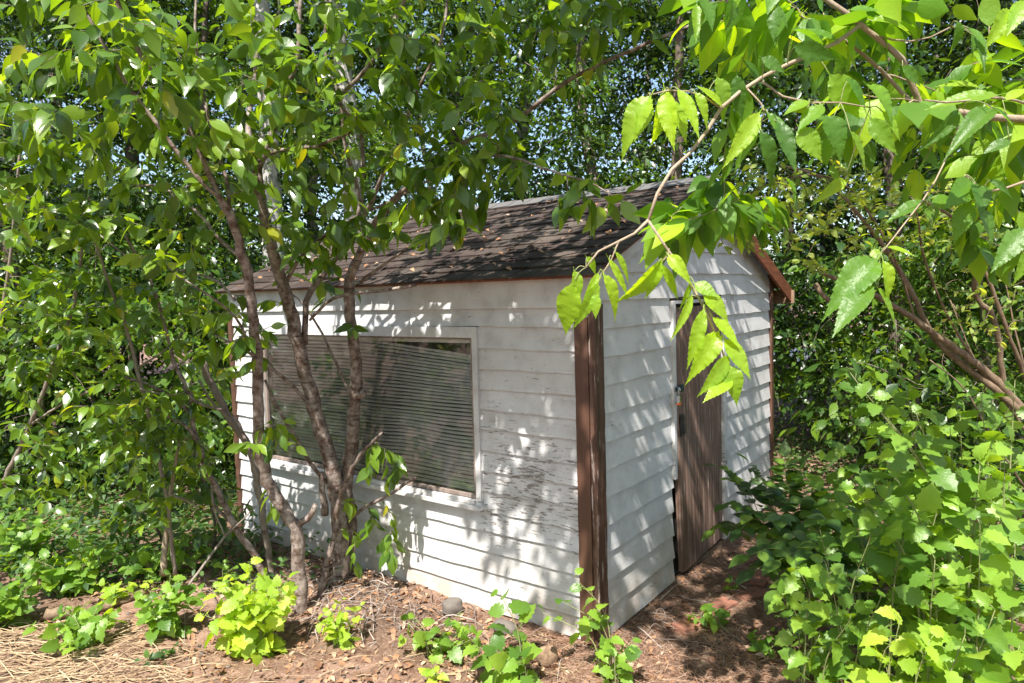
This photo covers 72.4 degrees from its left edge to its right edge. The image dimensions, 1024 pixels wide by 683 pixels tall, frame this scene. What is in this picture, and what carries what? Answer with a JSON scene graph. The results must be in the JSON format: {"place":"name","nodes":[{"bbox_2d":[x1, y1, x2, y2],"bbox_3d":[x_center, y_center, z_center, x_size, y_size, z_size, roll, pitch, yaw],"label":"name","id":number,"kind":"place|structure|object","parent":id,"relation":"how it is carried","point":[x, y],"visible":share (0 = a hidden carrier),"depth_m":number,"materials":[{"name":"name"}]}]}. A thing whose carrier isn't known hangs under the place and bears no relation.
{"place":"outdoors","nodes":[
{"label":"outdoors","id":0,"kind":"place"},
{"bbox_2d":[0,615,585,682],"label":"dry grass","id":1,"kind":"structure","parent":0,"point":[14,631],"depth_m":3.29,"materials":[{"name":"plant"}]},
{"bbox_2d":[0,304,1023,682],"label":"ground","id":2,"kind":"structure","parent":0,"point":[382,638],"depth_m":3.60,"materials":[{"name":"soil"}]},
{"bbox_2d":[0,579,41,629],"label":"seedling","id":3,"kind":"object","parent":2,"relation":"on","point":[15,603],"visible":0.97,"depth_m":3.67,"materials":[{"name":"green plant"}]},
{"bbox_2d":[0,503,72,576],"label":"seedling","id":4,"kind":"object","parent":2,"relation":"on","point":[17,536],"visible":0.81,"depth_m":4.43,"materials":[{"name":"green plant"}]},
{"bbox_2d":[0,223,101,503],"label":"understorey bush","id":5,"kind":"object","parent":2,"relation":"on","point":[4,342],"visible":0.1,"depth_m":6.23,"materials":[{"name":"green plant"}]},
{"bbox_2d":[0,9,116,352],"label":"leafy tree","id":6,"kind":"object","parent":2,"relation":"on","point":[2,43],"visible":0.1,"depth_m":8.07,"materials":[{"name":"green plant"}]},
{"bbox_2d":[0,2,120,274],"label":"leafy tree","id":7,"kind":"object","parent":2,"relation":"on","point":[9,129],"visible":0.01,"depth_m":13.69,"materials":[{"name":"green plant"}]},
{"bbox_2d":[19,526,117,597],"bbox_3d":[-2.553,1.310,4.043,0.456,0.388,0.374,-5,5,-44],"label":"seedling","id":8,"kind":"object","parent":2,"relation":"on","point":[68,573],"visible":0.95,"depth_m":4.02,"materials":[{"name":"green plant"}]},
{"bbox_2d":[22,597,127,657],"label":"seedling","id":9,"kind":"object","parent":2,"relation":"on","point":[87,625],"visible":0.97,"depth_m":3.46,"materials":[{"name":"green plant"}]},
{"bbox_2d":[0,198,158,428],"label":"understorey bush","id":10,"kind":"object","parent":2,"relation":"on","point":[25,266],"visible":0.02,"depth_m":7.87,"materials":[{"name":"green plant"}]},
{"bbox_2d":[0,277,174,487],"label":"understorey bush","id":11,"kind":"object","parent":2,"relation":"on","point":[28,460],"visible":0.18,"depth_m":5.93,"materials":[{"name":"green plant"}]},
{"bbox_2d":[43,588,149,619],"bbox_3d":[-2.279,1.457,3.859,0.508,0.075,0.088,-3,4,-27],"label":"rotten log","id":12,"kind":"object","parent":2,"relation":"on","point":[50,614],"visible":0.47,"depth_m":3.82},
{"bbox_2d":[0,154,215,516],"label":"leafy shrub","id":13,"kind":"object","parent":2,"relation":"on","point":[97,408],"visible":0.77,"depth_m":3.54,"materials":[{"name":"green plant"}]},
{"bbox_2d":[0,158,222,456],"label":"understorey bush","id":14,"kind":"object","parent":2,"relation":"on","point":[103,197],"visible":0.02,"depth_m":7.74,"materials":[{"name":"green plant"}]},
{"bbox_2d":[0,2,226,408],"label":"leafy tree","id":15,"kind":"object","parent":2,"relation":"on","point":[58,104],"visible":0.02,"depth_m":9.69,"materials":[{"name":"green plant"}]},
{"bbox_2d":[0,0,228,476],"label":"leaved tree","id":16,"kind":"object","parent":2,"relation":"on","point":[63,97],"visible":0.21,"depth_m":6.25,"materials":[{"name":"green plant"}]},
{"bbox_2d":[91,578,153,605],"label":"seedling","id":17,"kind":"object","parent":2,"relation":"on","point":[112,589],"visible":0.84,"depth_m":3.94,"materials":[{"name":"green plant"}]},
{"bbox_2d":[0,177,260,488],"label":"understorey bush","id":18,"kind":"object","parent":2,"relation":"on","point":[123,246],"visible":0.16,"depth_m":6.19,"materials":[{"name":"green plant"}]},
{"bbox_2d":[0,235,267,574],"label":"sapling","id":19,"kind":"object","parent":2,"relation":"on","point":[203,356],"visible":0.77,"depth_m":3.67,"materials":[{"name":"plant"}]},
{"bbox_2d":[31,281,236,496],"bbox_3d":[-2.633,0.469,5.957,2.485,2.036,2.417,-2,4,-15],"label":"understorey bush","id":20,"kind":"object","parent":2,"relation":"on","point":[217,438],"visible":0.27,"depth_m":5.76,"materials":[{"name":"green plant"}]},
{"bbox_2d":[134,641,180,666],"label":"seedling","id":21,"kind":"object","parent":2,"relation":"on","point":[158,654],"visible":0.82,"depth_m":3.31,"materials":[{"name":"green plant"}]},
{"bbox_2d":[112,529,212,586],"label":"seedling","id":22,"kind":"object","parent":2,"relation":"on","point":[143,560],"visible":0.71,"depth_m":4.17,"materials":[{"name":"green plant"}]},
{"bbox_2d":[0,0,337,406],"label":"leafy tree","id":23,"kind":"object","parent":2,"relation":"on","point":[213,3],"visible":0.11,"depth_m":7.78,"materials":[{"name":"green plant"}]},
{"bbox_2d":[133,569,205,645],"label":"seedling","id":24,"kind":"object","parent":2,"relation":"on","point":[163,613],"visible":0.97,"depth_m":3.55,"materials":[{"name":"green plant"}]},
{"bbox_2d":[0,383,353,597],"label":"ground cover","id":25,"kind":"object","parent":2,"relation":"on","point":[137,537],"visible":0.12,"depth_m":4.91,"materials":[{"name":"green plant"}]},
{"bbox_2d":[132,437,206,575],"bbox_3d":[-1.896,0.958,3.943,0.473,0.838,0.398,-1,4,0],"label":"sapling","id":26,"kind":"object","parent":25,"relation":"on","point":[160,522],"visible":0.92,"depth_m":3.93,"materials":[{"name":"plant"}]},
{"bbox_2d":[40,150,313,498],"bbox_3d":[-3.002,-0.316,7.186,3.087,3.465,2.908,1,4,27],"label":"understorey bush","id":27,"kind":"object","parent":2,"relation":"on","point":[243,209],"visible":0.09,"depth_m":6.79,"materials":[{"name":"green plant"}]},
{"bbox_2d":[67,366,311,556],"bbox_3d":[-2.070,0.881,4.412,1.533,1.474,0.641,-2,4,-9],"label":"leafy shrub","id":28,"kind":"object","parent":2,"relation":"on","point":[119,509],"visible":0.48,"depth_m":4.39,"materials":[{"name":"green plant"}]},
{"bbox_2d":[0,0,383,461],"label":"leaved tree","id":29,"kind":"object","parent":2,"relation":"on","point":[291,28],"visible":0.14,"depth_m":6.75,"materials":[{"name":"green plant"}]},
{"bbox_2d":[213,559,238,587],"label":"seedling","id":30,"kind":"object","parent":2,"relation":"on","point":[225,567],"visible":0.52,"depth_m":4.10,"materials":[{"name":"green plant"}]},
{"bbox_2d":[3,0,454,266],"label":"pale barked tree","id":31,"kind":"object","parent":2,"relation":"on","point":[262,6],"visible":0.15,"depth_m":6.90,"materials":[{"name":"green plant"}]},
{"bbox_2d":[83,0,383,362],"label":"leafy tree","id":32,"kind":"object","parent":2,"relation":"on","point":[243,91],"visible":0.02,"depth_m":13.28,"materials":[{"name":"green plant"}]},
{"bbox_2d":[197,360,274,573],"bbox_3d":[-1.614,0.833,4.171,0.445,1.501,0.204,-4,5,-40],"label":"dead tree","id":33,"kind":"object","parent":2,"relation":"on","point":[217,395],"visible":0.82,"depth_m":4.26,"materials":[{"name":"wood"}]},
{"bbox_2d":[194,556,298,666],"bbox_3d":[-1.300,1.332,3.447,0.486,0.487,0.354,0,4,9],"label":"seedling","id":34,"kind":"object","parent":2,"relation":"on","point":[249,622],"visible":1,"depth_m":3.40,"materials":[{"name":"green plant"}]},
{"bbox_2d":[140,0,471,270],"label":"leafy tree","id":35,"kind":"object","parent":2,"relation":"on","point":[315,227],"visible":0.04,"depth_m":11.05,"materials":[{"name":"green plant"}]},
{"bbox_2d":[315,598,364,649],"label":"seedling","id":36,"kind":"object","parent":2,"relation":"on","point":[343,637],"visible":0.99,"depth_m":3.47,"materials":[{"name":"green plant"}]},
{"bbox_2d":[124,0,558,220],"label":"pale barked tree","id":37,"kind":"object","parent":2,"relation":"on","point":[349,99],"visible":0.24,"depth_m":7.26,"materials":[{"name":"green plant"}]},
{"bbox_2d":[0,0,728,615],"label":"broadleaf tree","id":38,"kind":"object","parent":2,"relation":"on","point":[108,78],"visible":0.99,"depth_m":3.02,"materials":[{"name":"plant"}]},
{"bbox_2d":[321,0,497,218],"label":"leafy tree","id":39,"kind":"object","parent":2,"relation":"on","point":[419,136],"visible":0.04,"depth_m":13.73,"materials":[{"name":"green plant"}]},
{"bbox_2d":[23,535,813,682],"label":"twig litter","id":40,"kind":"object","parent":2,"relation":"on","point":[370,598],"visible":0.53,"depth_m":3.82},
{"bbox_2d":[418,666,449,682],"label":"seedling","id":41,"kind":"object","parent":2,"relation":"on","point":[430,673],"visible":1,"depth_m":3.08,"materials":[{"name":"green plant"}]},
{"bbox_2d":[398,612,476,663],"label":"seedling","id":42,"kind":"object","parent":2,"relation":"on","point":[443,642],"visible":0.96,"depth_m":3.33,"materials":[{"name":"green plant"}]},
{"bbox_2d":[7,537,895,682],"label":"pebbles","id":43,"kind":"object","parent":2,"relation":"on","point":[326,599],"visible":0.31,"depth_m":3.58,"materials":[{"name":"stone"}]},
{"bbox_2d":[442,597,463,616],"bbox_3d":[-0.320,1.430,3.768,0.113,0.100,0.087,-3,4,-23],"label":"stone","id":44,"kind":"object","parent":2,"relation":"on","point":[451,605],"visible":0.92,"depth_m":3.74,"materials":[{"name":"stone"}]},
{"bbox_2d":[11,243,914,682],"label":"dead leaves","id":45,"kind":"object","parent":2,"relation":"on","point":[367,659],"depth_m":3.55,"materials":[{"name":"plant"}]},
{"bbox_2d":[189,500,259,583],"bbox_3d":[-1.675,1.160,4.060,0.420,0.472,0.123,-3,4,-22],"label":"fallen stick","id":46,"kind":"object","parent":45,"relation":"on","point":[212,552],"visible":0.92,"depth_m":4.07,"materials":[{"name":"wood"}]},
{"bbox_2d":[284,0,650,253],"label":"leafy tree","id":47,"kind":"object","parent":2,"relation":"on","point":[457,96],"visible":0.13,"depth_m":8.90,"materials":[{"name":"green plant"}]},
{"bbox_2d":[462,588,542,682],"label":"seedling","id":48,"kind":"object","parent":2,"relation":"on","point":[509,663],"visible":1,"depth_m":3.09,"materials":[{"name":"green plant"}]},
{"bbox_2d":[214,175,794,648],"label":"garden shed","id":49,"kind":"structure","parent":2,"relation":"on","point":[590,447],"depth_m":3.93,"materials":[{"name":"white paint"}]},
{"bbox_2d":[259,326,487,511],"bbox_3d":[-0.955,0.394,4.334,2.045,0.987,0.112,1,5,37],"label":"window","id":50,"kind":"structure","parent":49,"relation":"in","point":[443,334],"depth_m":4.11,"materials":[{"name":"white paint"}]},
{"bbox_2d":[238,186,677,285],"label":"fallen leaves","id":51,"kind":"object","parent":49,"relation":"on","point":[609,232],"visible":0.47,"depth_m":4.16,"materials":[{"name":"brown plant"}]},
{"bbox_2d":[675,305,721,571],"bbox_3d":[1.179,0.560,4.370,0.078,1.565,0.754,1,5,37],"label":"door","id":52,"kind":"structure","parent":49,"relation":"in","point":[698,486],"depth_m":4.29,"materials":[{"name":"wood"}]},
{"bbox_2d":[493,618,517,634],"bbox_3d":[-0.036,1.449,3.550,0.139,0.073,0.067,2,5,34],"label":"stone","id":53,"kind":"object","parent":2,"relation":"on","point":[510,625],"visible":0.54,"depth_m":3.52,"materials":[{"name":"stone"}]},
{"bbox_2d":[403,0,662,206],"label":"pale barked tree","id":54,"kind":"object","parent":2,"relation":"on","point":[525,153],"visible":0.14,"depth_m":9.86,"materials":[{"name":"green plant"}]},
{"bbox_2d":[537,645,557,667],"bbox_3d":[0.164,1.455,3.238,0.101,0.102,0.058,-2,4,-17],"label":"stone","id":55,"kind":"object","parent":2,"relation":"on","point":[547,656],"visible":0.91,"depth_m":3.21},
{"bbox_2d":[538,567,642,682],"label":"seedling","id":56,"kind":"object","parent":2,"relation":"on","point":[620,668],"visible":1,"depth_m":3.07,"materials":[{"name":"green plant"}]},
{"bbox_2d":[403,0,789,203],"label":"leafy tree","id":57,"kind":"object","parent":2,"relation":"on","point":[581,92],"visible":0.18,"depth_m":8.21,"materials":[{"name":"green plant"}]},
{"bbox_2d":[181,529,1023,682],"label":"pine needles","id":58,"kind":"object","parent":2,"relation":"on","point":[690,633],"visible":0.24,"depth_m":3.42,"materials":[{"name":"plant"}]},
{"bbox_2d":[537,0,760,197],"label":"leafy tree","id":59,"kind":"object","parent":2,"relation":"on","point":[611,42],"visible":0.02,"depth_m":12.73,"materials":[{"name":"green plant"}]},
{"bbox_2d":[469,0,889,402],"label":"leaved tree","id":60,"kind":"object","parent":2,"relation":"on","point":[677,155],"visible":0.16,"depth_m":7.49,"materials":[{"name":"green plant"}]},
{"bbox_2d":[672,616,702,635],"bbox_3d":[0.931,1.477,3.609,0.200,0.060,0.096,1,2,-29],"label":"rock","id":61,"kind":"object","parent":2,"relation":"on","point":[685,625],"visible":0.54,"depth_m":3.57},
{"bbox_2d":[683,603,730,632],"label":"seedling","id":62,"kind":"object","parent":2,"relation":"on","point":[708,617],"visible":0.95,"depth_m":3.52,"materials":[{"name":"green plant"}]},
{"bbox_2d":[702,596,737,614],"bbox_3d":[1.121,1.446,3.774,0.200,0.060,0.096,-6,7,-40],"label":"rock","id":63,"kind":"object","parent":2,"relation":"on","point":[720,602],"visible":0.42,"depth_m":3.78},
{"bbox_2d":[537,0,914,378],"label":"leafy tree","id":64,"kind":"object","parent":2,"relation":"on","point":[670,46],"visible":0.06,"depth_m":8.53,"materials":[{"name":"green plant"}]},
{"bbox_2d":[722,574,739,592],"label":"seedling","id":65,"kind":"object","parent":2,"relation":"on","point":[729,579],"visible":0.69,"depth_m":3.96,"materials":[{"name":"green plant"}]},
{"bbox_2d":[732,586,766,601],"bbox_3d":[1.345,1.446,3.956,0.200,0.060,0.096,1,3,-34],"label":"brick","id":66,"kind":"object","parent":2,"relation":"on","point":[760,593],"visible":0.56,"depth_m":3.93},
{"bbox_2d":[748,571,770,587],"bbox_3d":[1.487,1.446,4.198,0.096,0.060,0.200,0,4,33],"label":"brick","id":67,"kind":"object","parent":2,"relation":"on","point":[757,577],"visible":0.47,"depth_m":4.17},
{"bbox_2d":[747,627,788,657],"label":"seedling","id":68,"kind":"object","parent":2,"relation":"on","point":[762,646],"visible":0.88,"depth_m":3.29,"materials":[{"name":"green plant"}]},
{"bbox_2d":[701,440,836,578],"bbox_3d":[1.418,1.036,3.825,0.721,0.884,0.652,-4,5,-40],"label":"compound leaf shrub","id":69,"kind":"object","parent":2,"relation":"on","point":[793,528],"visible":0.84,"depth_m":3.79,"materials":[{"name":"plant"}]},
{"bbox_2d":[556,0,1023,405],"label":"broadleaf tree","id":70,"kind":"object","parent":2,"relation":"on","point":[937,112],"visible":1,"depth_m":1.50,"materials":[{"name":"green plant"}]},
{"bbox_2d":[728,499,878,620],"bbox_3d":[1.455,1.133,3.347,0.806,0.755,0.568,-4,5,-37],"label":"compound leaf shrub","id":71,"kind":"object","parent":2,"relation":"on","point":[774,557],"visible":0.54,"depth_m":3.34,"materials":[{"name":"plant"}]},
{"bbox_2d":[767,519,846,675],"bbox_3d":[1.313,1.157,3.092,0.299,0.733,0.530,2,5,34],"label":"poplar sucker","id":72,"kind":"object","parent":2,"relation":"on","point":[828,545],"visible":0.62,"depth_m":3.10,"materials":[{"name":"green plant"}]},
{"bbox_2d":[664,0,958,382],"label":"leafy tree","id":73,"kind":"object","parent":2,"relation":"on","point":[786,305],"visible":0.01,"depth_m":12.62,"materials":[{"name":"green plant"}]},
{"bbox_2d":[777,553,861,682],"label":"poplar sucker","id":74,"kind":"object","parent":2,"relation":"on","point":[818,608],"visible":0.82,"depth_m":2.58,"materials":[{"name":"green plant"}]},
{"bbox_2d":[786,440,877,599],"bbox_3d":[1.860,1.022,3.959,0.864,0.912,0.470,-4,5,-40],"label":"poplar sucker","id":75,"kind":"object","parent":2,"relation":"on","point":[827,507],"visible":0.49,"depth_m":3.95,"materials":[{"name":"green plant"}]},
{"bbox_2d":[782,589,889,682],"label":"poplar sucker","id":76,"kind":"object","parent":2,"relation":"on","point":[842,653],"visible":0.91,"depth_m":2.55,"materials":[{"name":"green plant"}]},
{"bbox_2d":[664,0,1023,432],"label":"leaved tree","id":77,"kind":"object","parent":2,"relation":"on","point":[888,159],"visible":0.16,"depth_m":6.71,"materials":[{"name":"green plant"}]},
{"bbox_2d":[692,0,1005,416],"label":"leafy tree","id":78,"kind":"object","parent":2,"relation":"on","point":[882,156],"visible":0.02,"depth_m":9.33,"materials":[{"name":"green plant"}]},
{"bbox_2d":[822,529,877,682],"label":"poplar sucker","id":79,"kind":"object","parent":2,"relation":"on","point":[859,605],"visible":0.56,"depth_m":2.64,"materials":[{"name":"green plant"}]},
{"bbox_2d":[700,157,1023,419],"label":"arching shrub","id":80,"kind":"object","parent":2,"relation":"on","point":[987,378],"visible":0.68,"depth_m":3.26,"materials":[{"name":"green plant"}]},
{"bbox_2d":[830,466,903,664],"bbox_3d":[1.623,1.031,3.181,0.426,0.981,0.323,-1,4,0],"label":"poplar sucker","id":81,"kind":"object","parent":2,"relation":"on","point":[848,532],"visible":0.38,"depth_m":3.10,"materials":[{"name":"green plant"}]},
{"bbox_2d":[753,0,1023,437],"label":"leafy tree","id":82,"kind":"object","parent":2,"relation":"on","point":[833,241],"visible":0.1,"depth_m":8.05,"materials":[{"name":"green plant"}]},
{"bbox_2d":[760,367,1023,671],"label":"ivy patch","id":83,"kind":"object","parent":2,"relation":"on","point":[1020,586],"visible":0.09,"depth_m":6.91,"materials":[{"name":"green plant"}]},
{"bbox_2d":[773,250,1016,446],"bbox_3d":[3.605,0.135,7.389,2.719,2.290,2.796,-3,4,-25],"label":"understorey bush","id":84,"kind":"object","parent":2,"relation":"on","point":[801,386],"visible":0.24,"depth_m":7.33,"materials":[{"name":"green plant"}]},
{"bbox_2d":[844,605,949,682],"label":"poplar sucker","id":85,"kind":"object","parent":2,"relation":"on","point":[905,644],"visible":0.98,"depth_m":2.27,"materials":[{"name":"green plant"}]},
{"bbox_2d":[773,214,1023,499],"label":"understorey bush","id":86,"kind":"object","parent":2,"relation":"on","point":[925,294],"visible":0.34,"depth_m":5.74,"materials":[{"name":"green plant"}]},
{"bbox_2d":[778,180,1023,504],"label":"understorey bush","id":87,"kind":"object","parent":2,"relation":"on","point":[939,374],"visible":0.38,"depth_m":5.55,"materials":[{"name":"green plant"}]},
{"bbox_2d":[836,443,967,682],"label":"poplar sucker","id":88,"kind":"object","parent":2,"relation":"on","point":[894,527],"visible":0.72,"depth_m":2.58,"materials":[{"name":"green plant"}]},
{"bbox_2d":[854,403,956,596],"bbox_3d":[2.092,0.903,3.702,0.734,1.156,0.370,-4,5,-35],"label":"poplar sucker","id":89,"kind":"object","parent":2,"relation":"on","point":[933,431],"visible":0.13,"depth_m":3.65,"materials":[{"name":"green plant"}]},
{"bbox_2d":[833,357,984,678],"bbox_3d":[1.560,0.801,2.687,0.766,1.504,0.302,-3,4,-25],"label":"poplar sucker","id":90,"kind":"object","parent":2,"relation":"on","point":[945,479],"visible":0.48,"depth_m":2.65,"materials":[{"name":"green plant"}]},
{"bbox_2d":[796,0,1023,314],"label":"leafy tree","id":91,"kind":"object","parent":2,"relation":"on","point":[920,133],"depth_m":14.79,"materials":[{"name":"green plant"}]},
{"bbox_2d":[881,361,960,631],"bbox_3d":[1.666,0.799,2.897,0.348,1.468,0.308,-1,4,0],"label":"poplar sucker","id":92,"kind":"object","parent":2,"relation":"on","point":[902,398],"visible":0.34,"depth_m":2.80,"materials":[{"name":"green plant"}]},
{"bbox_2d":[819,80,1023,507],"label":"understorey bush","id":93,"kind":"object","parent":2,"relation":"on","point":[1019,296],"visible":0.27,"depth_m":5.04,"materials":[{"name":"green plant"}]},
{"bbox_2d":[822,211,1023,420],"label":"understorey bush","id":94,"kind":"object","parent":2,"relation":"on","point":[875,326],"visible":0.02,"depth_m":8.79,"materials":[{"name":"green plant"}]},
{"bbox_2d":[852,441,1006,682],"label":"poplar sucker","id":95,"kind":"object","parent":2,"relation":"on","point":[883,564],"visible":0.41,"depth_m":2.68,"materials":[{"name":"green plant"}]},
{"bbox_2d":[884,413,976,673],"bbox_3d":[1.833,0.918,3.026,0.446,1.236,0.297,-1,4,0],"label":"poplar sucker","id":96,"kind":"object","parent":2,"relation":"on","point":[958,427],"visible":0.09,"depth_m":2.97,"materials":[{"name":"green plant"}]},
{"bbox_2d":[838,1,1023,285],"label":"leafy tree","id":97,"kind":"object","parent":2,"relation":"on","point":[1014,70],"visible":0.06,"depth_m":7.17,"materials":[{"name":"green plant"}]},
{"bbox_2d":[894,507,1023,682],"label":"poplar sucker","id":98,"kind":"object","parent":2,"relation":"on","point":[995,571],"visible":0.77,"depth_m":2.31,"materials":[{"name":"green plant"}]},
{"bbox_2d":[896,0,1023,318],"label":"leafy tree","id":99,"kind":"object","parent":2,"relation":"on","point":[945,17],"visible":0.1,"depth_m":7.08,"materials":[{"name":"green plant"}]},
{"bbox_2d":[908,7,1023,306],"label":"leafy tree","id":100,"kind":"object","parent":2,"relation":"on","point":[948,70],"visible":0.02,"depth_m":12.62,"materials":[{"name":"green plant"}]},
{"bbox_2d":[922,589,1023,682],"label":"poplar sucker","id":101,"kind":"object","parent":2,"relation":"on","point":[998,649],"visible":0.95,"depth_m":2.17,"materials":[{"name":"green plant"}]},
{"bbox_2d":[930,250,1023,486],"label":"bare shrub","id":102,"kind":"object","parent":2,"relation":"on","point":[1011,410],"visible":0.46,"depth_m":3.90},
{"bbox_2d":[939,408,1023,640],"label":"poplar sucker","id":103,"kind":"object","parent":2,"relation":"on","point":[946,428],"visible":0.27,"depth_m":3.27,"materials":[{"name":"green plant"}]},
{"bbox_2d":[958,373,1023,680],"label":"poplar sucker","id":104,"kind":"object","parent":2,"relation":"on","point":[994,417],"visible":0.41,"depth_m":2.67,"materials":[{"name":"green plant"}]},
{"bbox_2d":[963,441,1023,682],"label":"poplar sucker","id":105,"kind":"object","parent":2,"relation":"on","point":[989,488],"visible":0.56,"depth_m":2.46,"materials":[{"name":"green plant"}]},
{"bbox_2d":[0,0,1023,312],"label":"sky","id":106,"kind":"structure","parent":0,"point":[448,178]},
{"bbox_2d":[774,347,1012,360],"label":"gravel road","id":107,"kind":"structure","parent":0,"point":[798,359],"depth_m":17.57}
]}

